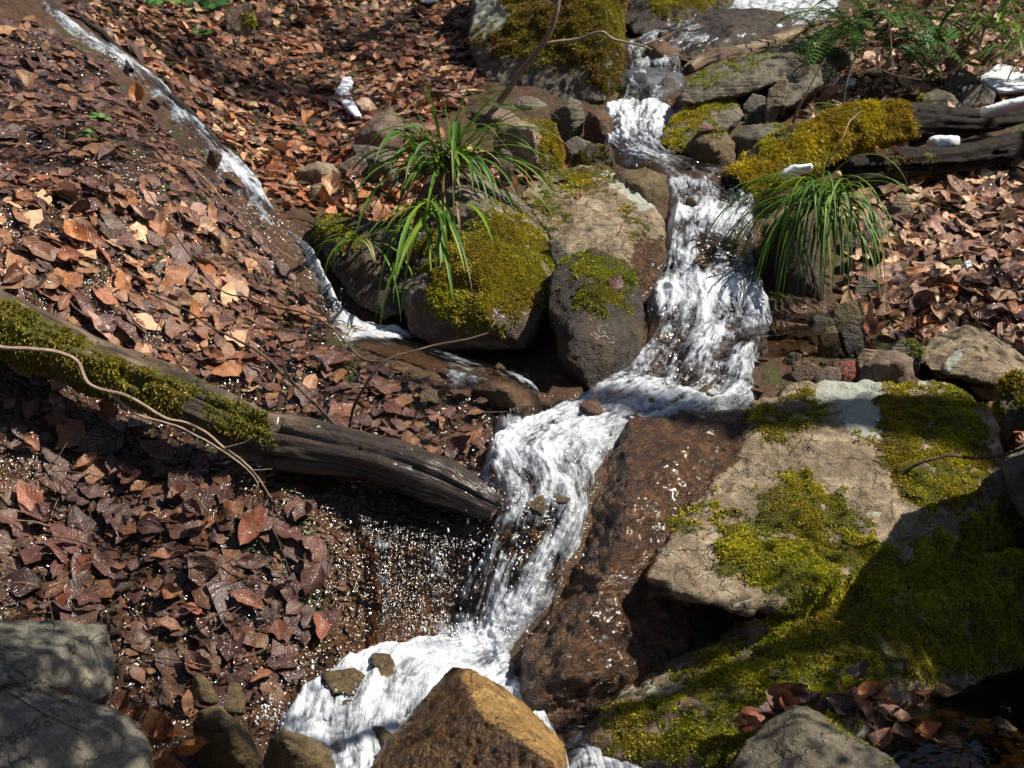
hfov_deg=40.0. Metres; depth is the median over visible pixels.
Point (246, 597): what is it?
fallen leaf
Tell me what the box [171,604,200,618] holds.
fallen leaf
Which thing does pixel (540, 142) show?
mossy rock
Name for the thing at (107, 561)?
fallen leaf
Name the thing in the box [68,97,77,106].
fallen leaf
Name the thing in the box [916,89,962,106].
mossy rock
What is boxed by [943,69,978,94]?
grey rock
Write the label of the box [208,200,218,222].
fallen leaf
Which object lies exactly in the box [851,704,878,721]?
fallen leaf
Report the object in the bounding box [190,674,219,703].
bed stone
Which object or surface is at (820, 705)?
fallen leaf
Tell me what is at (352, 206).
fallen leaf
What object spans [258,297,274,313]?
fallen leaf
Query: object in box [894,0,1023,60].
fern
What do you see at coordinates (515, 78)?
bare branch
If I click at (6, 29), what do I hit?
fallen leaf
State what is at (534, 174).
fallen leaf
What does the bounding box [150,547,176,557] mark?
fallen leaf
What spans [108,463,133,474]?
fallen leaf
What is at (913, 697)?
fallen leaf
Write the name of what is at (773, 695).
fallen leaf
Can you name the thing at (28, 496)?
fallen leaf
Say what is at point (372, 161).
grey rock
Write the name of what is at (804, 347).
bed stone
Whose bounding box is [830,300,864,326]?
dark rock
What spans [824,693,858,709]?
fallen leaf
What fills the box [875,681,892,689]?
fallen leaf
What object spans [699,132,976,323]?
sedge plant
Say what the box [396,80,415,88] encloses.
fallen leaf
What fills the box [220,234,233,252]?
fallen leaf
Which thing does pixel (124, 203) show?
fallen leaf
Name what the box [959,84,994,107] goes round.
grey rock
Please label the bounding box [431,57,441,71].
fallen leaf
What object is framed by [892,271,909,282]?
fallen leaf
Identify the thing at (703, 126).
fallen leaf
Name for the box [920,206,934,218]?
fallen leaf
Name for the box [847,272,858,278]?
fallen leaf
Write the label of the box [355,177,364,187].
fallen leaf
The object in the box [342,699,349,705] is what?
bed stone
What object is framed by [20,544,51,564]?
fallen leaf
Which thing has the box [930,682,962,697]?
bed stone
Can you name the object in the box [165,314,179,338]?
fallen leaf
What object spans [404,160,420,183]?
fallen leaf
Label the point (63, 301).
fallen leaf
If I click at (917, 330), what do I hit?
fallen leaf
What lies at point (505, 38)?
mossy boulder
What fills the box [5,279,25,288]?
fallen leaf
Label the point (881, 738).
fallen leaf
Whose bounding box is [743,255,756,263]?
bed stone
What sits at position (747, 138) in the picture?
dark rock
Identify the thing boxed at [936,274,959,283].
fallen leaf
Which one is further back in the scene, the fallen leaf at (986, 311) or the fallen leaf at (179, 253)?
the fallen leaf at (986, 311)
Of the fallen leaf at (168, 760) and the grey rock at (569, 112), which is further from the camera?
the grey rock at (569, 112)
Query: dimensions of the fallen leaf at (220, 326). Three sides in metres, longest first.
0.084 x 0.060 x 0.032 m
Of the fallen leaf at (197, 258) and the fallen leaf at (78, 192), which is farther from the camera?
the fallen leaf at (197, 258)
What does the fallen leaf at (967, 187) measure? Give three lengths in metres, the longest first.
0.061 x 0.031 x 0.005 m
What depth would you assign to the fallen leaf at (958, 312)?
4.21 m
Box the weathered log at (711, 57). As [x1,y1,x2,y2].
[683,16,856,73]
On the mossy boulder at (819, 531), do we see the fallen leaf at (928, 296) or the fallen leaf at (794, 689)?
the fallen leaf at (794, 689)
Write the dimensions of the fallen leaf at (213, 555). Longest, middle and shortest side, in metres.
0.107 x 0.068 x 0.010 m
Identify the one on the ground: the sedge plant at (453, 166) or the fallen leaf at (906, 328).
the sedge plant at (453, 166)
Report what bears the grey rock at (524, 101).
on the ground
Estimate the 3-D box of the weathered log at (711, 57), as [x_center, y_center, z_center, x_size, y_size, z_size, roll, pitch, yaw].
[1.151,-1.477,6.147,1.135,0.276,0.113,-11,17,-39]
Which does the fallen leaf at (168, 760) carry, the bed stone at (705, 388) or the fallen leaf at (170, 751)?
the fallen leaf at (170, 751)
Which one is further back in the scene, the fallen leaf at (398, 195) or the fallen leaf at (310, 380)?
the fallen leaf at (398, 195)
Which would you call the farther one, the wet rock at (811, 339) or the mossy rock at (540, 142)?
the mossy rock at (540, 142)
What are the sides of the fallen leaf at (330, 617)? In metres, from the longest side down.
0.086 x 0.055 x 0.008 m
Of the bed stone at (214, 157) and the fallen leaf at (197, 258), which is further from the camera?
the bed stone at (214, 157)
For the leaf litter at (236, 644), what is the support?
on the ground
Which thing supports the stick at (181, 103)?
on the ground
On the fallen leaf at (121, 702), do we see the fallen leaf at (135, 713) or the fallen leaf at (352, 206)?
the fallen leaf at (135, 713)
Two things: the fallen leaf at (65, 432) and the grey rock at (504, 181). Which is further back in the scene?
the grey rock at (504, 181)
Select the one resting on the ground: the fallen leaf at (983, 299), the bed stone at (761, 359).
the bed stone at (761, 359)
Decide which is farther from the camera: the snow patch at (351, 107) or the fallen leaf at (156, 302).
the snow patch at (351, 107)
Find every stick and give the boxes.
[66,0,133,72]
[101,0,135,39]
[162,96,220,150]
[167,93,228,153]
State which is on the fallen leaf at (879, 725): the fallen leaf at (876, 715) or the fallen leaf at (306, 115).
the fallen leaf at (876, 715)
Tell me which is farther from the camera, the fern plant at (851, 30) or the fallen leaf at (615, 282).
the fern plant at (851, 30)
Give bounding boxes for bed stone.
[150,97,163,106]
[151,674,179,705]
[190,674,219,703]
[207,149,221,167]
[221,172,243,187]
[224,681,246,712]
[260,223,268,227]
[321,667,364,695]
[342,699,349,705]
[370,652,396,681]
[372,726,391,753]
[418,387,439,403]
[451,389,472,402]
[466,366,485,379]
[470,396,489,407]
[476,379,484,386]
[493,363,505,370]
[525,482,549,514]
[546,488,570,503]
[559,504,567,510]
[578,398,603,415]
[655,31,671,41]
[666,171,679,180]
[666,258,679,265]
[679,57,689,63]
[684,197,697,206]
[693,253,708,270]
[698,385,720,396]
[712,243,721,251]
[719,237,737,258]
[726,239,738,257]
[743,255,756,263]
[751,385,763,395]
[757,357,767,361]
[776,320,788,335]
[782,352,801,364]
[796,340,813,354]
[819,359,833,367]
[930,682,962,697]
[994,716,1017,730]
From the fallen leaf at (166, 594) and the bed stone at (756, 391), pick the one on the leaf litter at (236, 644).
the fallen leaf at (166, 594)
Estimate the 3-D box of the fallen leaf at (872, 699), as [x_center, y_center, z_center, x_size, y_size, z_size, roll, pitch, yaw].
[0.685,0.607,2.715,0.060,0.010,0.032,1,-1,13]
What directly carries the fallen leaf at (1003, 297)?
on the leaf litter at (236, 644)
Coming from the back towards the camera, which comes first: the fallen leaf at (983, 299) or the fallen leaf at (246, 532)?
the fallen leaf at (983, 299)
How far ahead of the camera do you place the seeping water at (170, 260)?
3.94 m
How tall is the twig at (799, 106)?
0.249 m
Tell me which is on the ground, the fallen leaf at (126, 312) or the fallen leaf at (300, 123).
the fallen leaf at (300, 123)
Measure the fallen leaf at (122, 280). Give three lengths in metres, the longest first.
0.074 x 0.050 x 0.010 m
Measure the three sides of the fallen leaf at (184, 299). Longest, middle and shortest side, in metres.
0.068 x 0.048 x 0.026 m
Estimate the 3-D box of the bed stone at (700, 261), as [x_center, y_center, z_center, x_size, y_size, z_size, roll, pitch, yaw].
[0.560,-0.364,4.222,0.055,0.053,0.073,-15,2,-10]
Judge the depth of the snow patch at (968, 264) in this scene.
4.41 m
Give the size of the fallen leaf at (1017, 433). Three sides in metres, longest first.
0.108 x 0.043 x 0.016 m
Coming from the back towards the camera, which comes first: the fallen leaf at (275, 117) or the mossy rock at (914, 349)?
the fallen leaf at (275, 117)
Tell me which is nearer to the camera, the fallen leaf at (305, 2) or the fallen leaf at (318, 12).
the fallen leaf at (318, 12)
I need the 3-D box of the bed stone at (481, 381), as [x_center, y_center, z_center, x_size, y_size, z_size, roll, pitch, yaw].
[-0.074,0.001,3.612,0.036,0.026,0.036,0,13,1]
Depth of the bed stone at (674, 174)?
4.68 m
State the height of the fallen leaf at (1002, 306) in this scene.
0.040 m
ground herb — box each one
[76,129,100,141]
[89,112,111,119]
[129,0,180,5]
[181,0,230,10]
[191,28,214,35]
[897,44,924,53]
[898,26,960,45]
[916,49,948,58]
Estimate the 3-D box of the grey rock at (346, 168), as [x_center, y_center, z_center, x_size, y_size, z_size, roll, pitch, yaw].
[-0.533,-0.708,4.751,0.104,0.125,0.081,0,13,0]
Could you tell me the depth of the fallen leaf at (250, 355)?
3.59 m
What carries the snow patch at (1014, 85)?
on the ground
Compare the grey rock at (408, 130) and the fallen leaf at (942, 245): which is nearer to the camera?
the fallen leaf at (942, 245)
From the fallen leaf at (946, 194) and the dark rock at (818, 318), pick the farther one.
the fallen leaf at (946, 194)
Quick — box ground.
[0,0,1023,767]
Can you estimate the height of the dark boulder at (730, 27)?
0.293 m
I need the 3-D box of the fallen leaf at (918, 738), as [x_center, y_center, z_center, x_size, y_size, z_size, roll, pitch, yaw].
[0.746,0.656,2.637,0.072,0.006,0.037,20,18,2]
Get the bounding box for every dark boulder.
[625,0,734,37]
[684,8,793,59]
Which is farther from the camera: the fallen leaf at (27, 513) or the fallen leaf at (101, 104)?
the fallen leaf at (101, 104)
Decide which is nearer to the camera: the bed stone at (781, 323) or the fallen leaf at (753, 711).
the fallen leaf at (753, 711)
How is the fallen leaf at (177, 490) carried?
on the leaf litter at (236, 644)
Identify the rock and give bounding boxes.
[0,619,115,705]
[0,690,152,767]
[192,705,258,767]
[224,4,256,39]
[263,728,335,767]
[293,161,338,186]
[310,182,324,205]
[312,212,414,319]
[338,156,368,181]
[352,144,394,176]
[354,107,403,153]
[367,152,398,192]
[372,667,567,767]
[402,172,554,352]
[403,123,431,141]
[408,143,450,183]
[471,106,517,126]
[472,379,542,415]
[493,118,566,178]
[496,148,512,186]
[513,96,547,109]
[522,164,667,304]
[548,238,568,267]
[548,246,644,389]
[551,97,584,142]
[565,136,591,167]
[576,142,616,169]
[584,109,612,143]
[612,168,669,203]
[617,66,683,100]
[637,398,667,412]
[642,40,678,66]
[658,98,743,154]
[687,126,735,168]
[731,121,795,159]
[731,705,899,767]
[742,93,765,123]
[758,216,822,300]
[763,77,788,122]
[779,322,817,345]
[789,359,818,381]
[808,314,834,339]
[813,366,840,383]
[817,326,837,358]
[822,72,844,99]
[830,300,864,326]
[840,324,863,358]
[842,232,855,255]
[854,278,877,297]
[855,349,881,377]
[857,350,914,383]
[863,224,889,248]
[888,192,913,220]
[891,338,926,375]
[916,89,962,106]
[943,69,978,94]
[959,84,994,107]
[992,368,1023,431]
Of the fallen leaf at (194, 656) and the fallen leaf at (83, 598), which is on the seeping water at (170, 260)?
the fallen leaf at (194, 656)
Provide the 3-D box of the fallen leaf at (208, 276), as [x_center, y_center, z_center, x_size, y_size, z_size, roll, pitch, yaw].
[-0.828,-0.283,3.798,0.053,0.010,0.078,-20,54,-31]
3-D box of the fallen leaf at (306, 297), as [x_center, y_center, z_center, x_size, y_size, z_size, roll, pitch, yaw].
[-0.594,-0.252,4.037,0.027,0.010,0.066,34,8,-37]
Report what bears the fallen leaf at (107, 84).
on the leaf litter at (236, 644)
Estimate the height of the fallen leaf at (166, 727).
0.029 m
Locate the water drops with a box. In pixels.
[255,111,787,731]
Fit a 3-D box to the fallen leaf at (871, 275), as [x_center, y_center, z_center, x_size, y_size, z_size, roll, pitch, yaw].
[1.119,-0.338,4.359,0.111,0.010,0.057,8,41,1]
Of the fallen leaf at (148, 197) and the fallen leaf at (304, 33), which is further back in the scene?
the fallen leaf at (304, 33)
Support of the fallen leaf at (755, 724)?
on the rock at (795, 736)
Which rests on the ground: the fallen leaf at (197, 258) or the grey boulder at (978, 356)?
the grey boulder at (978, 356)
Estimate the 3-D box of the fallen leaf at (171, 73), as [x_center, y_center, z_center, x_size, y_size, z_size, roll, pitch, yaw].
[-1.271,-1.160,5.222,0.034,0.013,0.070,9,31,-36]
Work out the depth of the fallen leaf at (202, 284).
3.78 m
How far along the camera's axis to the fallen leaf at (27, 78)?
4.46 m
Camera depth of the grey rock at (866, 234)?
4.57 m
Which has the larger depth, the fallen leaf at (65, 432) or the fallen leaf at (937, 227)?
the fallen leaf at (937, 227)
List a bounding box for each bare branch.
[0,345,271,504]
[141,187,487,427]
[497,0,696,104]
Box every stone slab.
[680,36,813,104]
[774,46,850,108]
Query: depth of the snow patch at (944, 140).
4.96 m
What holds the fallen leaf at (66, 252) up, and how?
on the leaf litter at (236, 644)
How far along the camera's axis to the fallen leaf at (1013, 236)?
4.58 m
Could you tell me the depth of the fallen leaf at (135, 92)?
4.73 m
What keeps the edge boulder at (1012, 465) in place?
on the ground
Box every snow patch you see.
[334,77,352,95]
[340,91,361,119]
[420,0,437,4]
[779,163,812,179]
[844,78,856,88]
[926,135,959,146]
[964,260,972,270]
[979,64,1023,95]
[979,96,1023,117]
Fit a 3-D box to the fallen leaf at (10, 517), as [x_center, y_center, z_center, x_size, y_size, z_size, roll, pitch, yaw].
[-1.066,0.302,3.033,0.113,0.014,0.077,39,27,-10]
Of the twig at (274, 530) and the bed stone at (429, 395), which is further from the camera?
the bed stone at (429, 395)
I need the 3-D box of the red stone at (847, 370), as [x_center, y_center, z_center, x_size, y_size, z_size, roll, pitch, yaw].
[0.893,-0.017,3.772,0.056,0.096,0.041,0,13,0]
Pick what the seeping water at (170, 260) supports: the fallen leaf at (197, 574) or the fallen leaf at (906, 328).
the fallen leaf at (197, 574)
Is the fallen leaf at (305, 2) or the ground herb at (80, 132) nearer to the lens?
the ground herb at (80, 132)
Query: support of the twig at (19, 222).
on the leaf litter at (236, 644)
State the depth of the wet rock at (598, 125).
5.21 m
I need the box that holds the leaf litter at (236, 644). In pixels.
[0,0,1023,717]
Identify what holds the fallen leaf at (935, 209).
on the ground
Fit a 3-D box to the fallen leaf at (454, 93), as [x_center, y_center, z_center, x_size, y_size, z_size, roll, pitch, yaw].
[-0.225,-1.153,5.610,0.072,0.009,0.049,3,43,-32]
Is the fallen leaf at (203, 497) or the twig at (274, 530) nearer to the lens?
the twig at (274, 530)
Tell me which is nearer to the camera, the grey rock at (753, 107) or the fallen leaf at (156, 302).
the fallen leaf at (156, 302)
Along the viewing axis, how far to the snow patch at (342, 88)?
5.79 m
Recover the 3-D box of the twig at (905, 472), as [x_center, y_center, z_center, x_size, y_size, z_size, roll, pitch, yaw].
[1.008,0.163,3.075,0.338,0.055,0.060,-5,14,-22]
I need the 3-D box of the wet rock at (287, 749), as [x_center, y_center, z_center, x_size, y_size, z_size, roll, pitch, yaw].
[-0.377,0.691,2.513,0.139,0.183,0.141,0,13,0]
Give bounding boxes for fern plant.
[173,0,241,18]
[745,0,849,40]
[772,0,979,81]
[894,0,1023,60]
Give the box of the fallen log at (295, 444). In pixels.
[0,289,502,522]
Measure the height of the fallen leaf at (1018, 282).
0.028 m
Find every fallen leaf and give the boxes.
[0,25,16,34]
[0,123,24,137]
[0,166,13,181]
[0,509,36,540]
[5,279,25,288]
[7,101,23,109]
[10,244,28,251]
[16,69,35,86]
[16,479,43,511]
[19,510,51,524]
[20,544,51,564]
[21,236,52,260]
[22,56,37,67]
[22,399,37,420]
[22,432,39,450]
[27,501,54,524]
[31,537,75,544]
[40,241,54,249]
[40,275,64,288]
[40,398,63,410]
[44,186,63,194]
[44,472,71,495]
[44,541,71,563]
[48,267,75,290]
[48,686,69,695]
[49,391,63,416]
[49,523,87,553]
[50,379,65,390]
[50,559,63,578]
[53,185,85,196]
[55,181,80,190]
[55,583,69,605]
[56,418,86,448]
[57,245,83,260]
[58,294,69,309]
[61,473,89,501]
[63,569,99,602]
[64,218,88,241]
[64,553,93,580]
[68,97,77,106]
[70,300,93,316]
[71,544,88,577]
[71,586,100,604]
[73,178,109,194]
[73,294,89,310]
[74,452,96,468]
[82,197,104,211]
[87,309,110,339]
[89,313,116,331]
[91,551,125,580]
[92,184,112,193]
[94,102,107,111]
[97,399,118,427]
[100,81,118,86]
[101,178,115,193]
[105,449,118,477]
[106,413,132,434]
[107,688,131,713]
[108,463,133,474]
[110,512,126,530]
[113,316,139,341]
[114,269,131,290]
[117,200,129,207]
[117,465,140,483]
[118,306,146,333]
[124,705,146,721]
[125,129,141,142]
[126,195,143,216]
[126,197,141,205]
[128,82,143,104]
[132,313,161,329]
[134,201,156,220]
[135,275,154,287]
[139,440,174,459]
[140,720,169,739]
[141,706,173,743]
[143,189,157,205]
[145,297,164,308]
[149,727,175,745]
[150,207,163,223]
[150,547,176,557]
[151,617,186,632]
[153,18,162,27]
[153,714,182,741]
[153,751,184,767]
[159,216,171,238]
[159,265,187,285]
[159,295,179,315]
[159,745,176,765]
[162,584,183,598]
[165,67,173,75]
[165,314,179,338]
[166,293,181,298]
[166,485,185,498]
[168,468,192,488]
[169,242,190,265]
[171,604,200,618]
[171,735,207,755]
[172,291,192,305]
[175,203,200,226]
[177,498,200,516]
[180,657,203,670]
[181,467,201,484]
[182,602,205,614]
[184,483,213,515]
[184,551,217,567]
[184,648,210,675]
[186,520,208,531]
[187,556,215,585]
[189,299,209,318]
[189,633,210,653]
[190,202,208,215]
[191,255,214,265]
[191,326,212,338]
[192,292,208,307]
[194,276,207,289]
[195,617,211,637]
[197,260,218,278]
[197,271,214,288]
[198,221,217,231]
[199,218,219,235]
[200,209,210,219]
[203,346,225,358]
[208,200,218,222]
[210,362,244,376]
[212,310,232,329]
[218,132,235,141]
[220,118,237,129]
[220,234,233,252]
[221,281,238,308]
[224,330,245,346]
[226,267,241,279]
[226,273,248,302]
[228,589,264,608]
[236,554,272,568]
[238,506,264,544]
[243,352,259,358]
[247,101,257,106]
[250,667,273,681]
[257,176,285,183]
[258,153,270,163]
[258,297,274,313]
[269,297,285,315]
[269,619,287,640]
[272,524,302,542]
[272,579,292,589]
[273,115,281,124]
[280,573,302,601]
[284,120,309,126]
[286,149,295,156]
[290,14,296,22]
[291,352,309,360]
[292,501,311,520]
[295,384,313,406]
[299,0,310,5]
[300,29,308,35]
[300,562,325,595]
[301,110,316,122]
[301,292,309,299]
[301,535,326,561]
[302,373,317,387]
[303,548,315,568]
[313,609,341,634]
[313,612,330,639]
[314,10,332,16]
[324,169,339,194]
[327,403,359,419]
[345,204,355,209]
[346,169,360,182]
[351,167,360,179]
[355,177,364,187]
[378,204,388,220]
[380,171,389,187]
[392,189,402,200]
[393,76,402,83]
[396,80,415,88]
[397,98,408,105]
[397,155,408,175]
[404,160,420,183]
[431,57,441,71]
[445,435,470,457]
[449,91,459,98]
[490,162,499,180]
[530,171,540,178]
[575,190,581,199]
[609,274,622,292]
[698,124,716,129]
[723,707,744,724]
[734,706,767,727]
[735,713,763,731]
[757,700,778,715]
[765,688,794,710]
[770,682,809,695]
[779,692,799,709]
[787,682,807,695]
[795,691,823,706]
[815,694,826,711]
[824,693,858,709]
[826,693,854,716]
[828,693,855,715]
[838,682,857,694]
[844,657,869,678]
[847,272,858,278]
[849,685,860,696]
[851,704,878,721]
[853,694,873,716]
[855,222,862,231]
[856,269,889,281]
[857,680,888,698]
[857,706,887,730]
[860,703,879,723]
[864,315,878,334]
[867,320,888,337]
[867,695,881,701]
[868,728,893,748]
[875,146,888,157]
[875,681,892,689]
[878,704,915,728]
[878,712,900,724]
[880,288,904,303]
[881,698,899,711]
[885,326,896,340]
[887,280,903,287]
[890,722,912,743]
[891,145,904,155]
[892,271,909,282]
[895,701,907,708]
[896,718,922,727]
[904,728,927,742]
[905,324,916,333]
[905,684,922,706]
[908,232,927,245]
[908,295,923,312]
[908,327,921,333]
[908,690,935,699]
[910,175,924,185]
[911,281,928,292]
[912,721,941,737]
[913,289,937,305]
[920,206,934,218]
[920,276,936,285]
[923,268,940,277]
[924,307,938,312]
[929,286,941,295]
[930,220,945,234]
[931,207,939,214]
[931,271,951,279]
[931,304,949,323]
[933,20,946,27]
[933,275,953,287]
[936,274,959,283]
[939,198,960,202]
[939,239,948,251]
[940,247,963,259]
[941,190,949,200]
[941,283,957,297]
[947,173,963,191]
[948,307,965,315]
[953,239,966,254]
[963,182,972,191]
[967,304,989,325]
[968,245,990,255]
[970,387,992,399]
[971,296,984,305]
[974,287,996,300]
[974,307,997,319]
[976,196,992,201]
[979,297,989,304]
[986,196,1003,211]
[989,301,1012,314]
[995,170,1008,176]
[996,318,1012,324]
[997,322,1016,339]
[998,294,1010,300]
[1004,290,1016,298]
[1005,230,1023,248]
[1010,276,1023,286]
[1012,224,1023,233]
[1012,431,1022,436]
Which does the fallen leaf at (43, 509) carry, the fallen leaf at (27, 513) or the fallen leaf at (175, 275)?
the fallen leaf at (27, 513)
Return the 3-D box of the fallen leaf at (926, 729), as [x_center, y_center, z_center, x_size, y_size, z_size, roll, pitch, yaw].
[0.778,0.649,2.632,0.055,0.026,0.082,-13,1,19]
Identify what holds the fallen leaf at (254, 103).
on the leaf litter at (236, 644)
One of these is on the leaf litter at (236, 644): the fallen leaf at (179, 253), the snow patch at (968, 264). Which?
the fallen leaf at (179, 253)
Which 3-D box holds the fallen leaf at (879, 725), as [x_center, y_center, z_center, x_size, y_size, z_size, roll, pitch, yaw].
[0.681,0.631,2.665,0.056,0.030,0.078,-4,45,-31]
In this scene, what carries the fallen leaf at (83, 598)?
on the leaf litter at (236, 644)
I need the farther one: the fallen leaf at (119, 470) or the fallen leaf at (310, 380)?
the fallen leaf at (310, 380)
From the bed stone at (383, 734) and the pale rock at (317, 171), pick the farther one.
the pale rock at (317, 171)
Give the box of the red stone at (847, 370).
[838,361,855,382]
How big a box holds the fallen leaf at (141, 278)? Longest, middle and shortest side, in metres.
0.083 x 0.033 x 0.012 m
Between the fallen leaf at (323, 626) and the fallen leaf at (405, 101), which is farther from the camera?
the fallen leaf at (405, 101)
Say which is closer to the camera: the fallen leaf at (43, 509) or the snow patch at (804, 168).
the fallen leaf at (43, 509)
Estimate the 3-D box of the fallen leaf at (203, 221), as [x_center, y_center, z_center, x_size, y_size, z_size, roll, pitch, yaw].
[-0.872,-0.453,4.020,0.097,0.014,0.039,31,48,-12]
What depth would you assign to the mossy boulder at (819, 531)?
3.07 m
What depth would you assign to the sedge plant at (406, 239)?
4.03 m
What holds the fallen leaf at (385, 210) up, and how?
on the leaf litter at (236, 644)
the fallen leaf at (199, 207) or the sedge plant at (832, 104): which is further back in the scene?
the sedge plant at (832, 104)
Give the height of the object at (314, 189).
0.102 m
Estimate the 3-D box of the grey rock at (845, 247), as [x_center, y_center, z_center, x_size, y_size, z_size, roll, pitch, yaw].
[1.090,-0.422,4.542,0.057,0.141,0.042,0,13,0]
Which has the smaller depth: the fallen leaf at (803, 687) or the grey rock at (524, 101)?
the fallen leaf at (803, 687)
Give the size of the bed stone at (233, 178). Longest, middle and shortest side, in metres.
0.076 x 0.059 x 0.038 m
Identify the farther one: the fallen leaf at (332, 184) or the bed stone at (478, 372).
the fallen leaf at (332, 184)
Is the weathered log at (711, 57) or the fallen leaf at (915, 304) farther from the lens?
the weathered log at (711, 57)
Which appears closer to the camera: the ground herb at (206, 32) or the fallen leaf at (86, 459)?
the fallen leaf at (86, 459)
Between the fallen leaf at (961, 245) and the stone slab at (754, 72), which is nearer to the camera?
the fallen leaf at (961, 245)
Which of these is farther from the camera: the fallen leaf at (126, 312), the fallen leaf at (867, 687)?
the fallen leaf at (126, 312)
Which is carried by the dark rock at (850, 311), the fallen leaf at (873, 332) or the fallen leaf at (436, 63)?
the fallen leaf at (873, 332)
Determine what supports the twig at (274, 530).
on the seeping water at (170, 260)
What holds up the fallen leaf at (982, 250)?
on the leaf litter at (236, 644)
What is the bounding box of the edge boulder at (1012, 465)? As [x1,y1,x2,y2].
[999,444,1023,519]
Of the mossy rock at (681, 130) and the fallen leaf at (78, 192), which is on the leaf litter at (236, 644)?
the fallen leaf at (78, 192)
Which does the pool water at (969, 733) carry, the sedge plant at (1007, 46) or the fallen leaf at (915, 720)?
the fallen leaf at (915, 720)
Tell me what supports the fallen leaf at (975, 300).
on the leaf litter at (236, 644)
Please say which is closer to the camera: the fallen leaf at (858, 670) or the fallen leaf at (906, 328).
the fallen leaf at (858, 670)
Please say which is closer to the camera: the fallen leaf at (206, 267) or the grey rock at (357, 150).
the fallen leaf at (206, 267)
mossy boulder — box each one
[467,0,629,103]
[518,379,1023,767]
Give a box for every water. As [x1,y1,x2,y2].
[0,30,491,765]
[41,0,552,433]
[259,0,838,767]
[342,508,476,648]
[563,718,641,767]
[727,311,876,358]
[866,667,1023,767]
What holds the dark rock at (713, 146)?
on the ground
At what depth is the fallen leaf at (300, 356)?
3.63 m
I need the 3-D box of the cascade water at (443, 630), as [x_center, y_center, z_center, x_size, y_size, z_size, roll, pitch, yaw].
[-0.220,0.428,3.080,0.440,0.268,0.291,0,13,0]
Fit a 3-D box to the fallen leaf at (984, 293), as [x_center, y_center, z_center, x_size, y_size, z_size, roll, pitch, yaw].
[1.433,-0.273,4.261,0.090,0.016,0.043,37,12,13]
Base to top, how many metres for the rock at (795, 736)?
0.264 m
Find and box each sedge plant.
[298,224,435,317]
[320,73,574,242]
[321,194,493,324]
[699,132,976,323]
[811,102,847,110]
[878,0,983,83]
[934,19,1023,86]
[973,0,1016,38]
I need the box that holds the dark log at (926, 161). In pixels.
[839,131,1023,180]
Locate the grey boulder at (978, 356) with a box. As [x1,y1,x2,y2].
[922,325,1023,387]
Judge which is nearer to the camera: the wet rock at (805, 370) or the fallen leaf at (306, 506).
the fallen leaf at (306, 506)
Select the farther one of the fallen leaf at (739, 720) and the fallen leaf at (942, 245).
the fallen leaf at (942, 245)
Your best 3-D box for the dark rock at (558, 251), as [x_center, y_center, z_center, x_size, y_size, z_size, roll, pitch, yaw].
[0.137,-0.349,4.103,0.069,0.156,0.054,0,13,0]
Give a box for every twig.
[0,211,101,262]
[9,692,92,735]
[60,39,137,58]
[176,153,306,268]
[252,486,319,599]
[431,35,479,76]
[791,57,825,123]
[826,111,860,163]
[842,45,857,104]
[854,0,921,79]
[902,447,1023,475]
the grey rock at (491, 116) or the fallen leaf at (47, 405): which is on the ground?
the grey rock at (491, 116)
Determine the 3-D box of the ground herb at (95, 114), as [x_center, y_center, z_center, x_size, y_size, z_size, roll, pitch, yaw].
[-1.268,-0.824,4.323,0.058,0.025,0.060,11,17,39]
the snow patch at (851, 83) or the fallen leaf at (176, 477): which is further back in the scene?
the snow patch at (851, 83)
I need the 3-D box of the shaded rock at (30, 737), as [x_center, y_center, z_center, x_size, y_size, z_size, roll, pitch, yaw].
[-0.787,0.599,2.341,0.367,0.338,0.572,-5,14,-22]
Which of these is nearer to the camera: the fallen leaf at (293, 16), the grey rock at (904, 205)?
the grey rock at (904, 205)
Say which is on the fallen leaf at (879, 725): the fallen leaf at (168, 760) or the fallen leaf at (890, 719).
the fallen leaf at (890, 719)
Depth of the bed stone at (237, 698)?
2.75 m
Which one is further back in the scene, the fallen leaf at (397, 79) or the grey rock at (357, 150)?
the fallen leaf at (397, 79)
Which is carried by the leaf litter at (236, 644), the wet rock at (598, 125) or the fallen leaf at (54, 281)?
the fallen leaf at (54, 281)
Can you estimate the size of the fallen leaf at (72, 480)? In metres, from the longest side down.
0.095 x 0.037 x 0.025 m
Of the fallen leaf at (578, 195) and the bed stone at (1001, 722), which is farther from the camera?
the fallen leaf at (578, 195)
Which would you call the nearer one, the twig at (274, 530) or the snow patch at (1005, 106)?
the twig at (274, 530)
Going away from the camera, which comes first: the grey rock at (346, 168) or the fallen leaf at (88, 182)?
the fallen leaf at (88, 182)
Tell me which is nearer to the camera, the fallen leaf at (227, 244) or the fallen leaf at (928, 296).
the fallen leaf at (227, 244)
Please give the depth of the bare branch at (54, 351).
2.98 m
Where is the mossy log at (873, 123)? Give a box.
[721,97,1023,203]
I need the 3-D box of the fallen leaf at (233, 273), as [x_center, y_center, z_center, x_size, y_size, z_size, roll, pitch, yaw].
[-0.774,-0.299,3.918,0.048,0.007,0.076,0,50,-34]
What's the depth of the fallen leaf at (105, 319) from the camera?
3.45 m
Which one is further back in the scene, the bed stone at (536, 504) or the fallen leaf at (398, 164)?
the fallen leaf at (398, 164)
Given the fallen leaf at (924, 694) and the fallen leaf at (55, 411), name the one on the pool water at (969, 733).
the fallen leaf at (924, 694)
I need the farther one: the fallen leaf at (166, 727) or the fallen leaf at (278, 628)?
the fallen leaf at (278, 628)

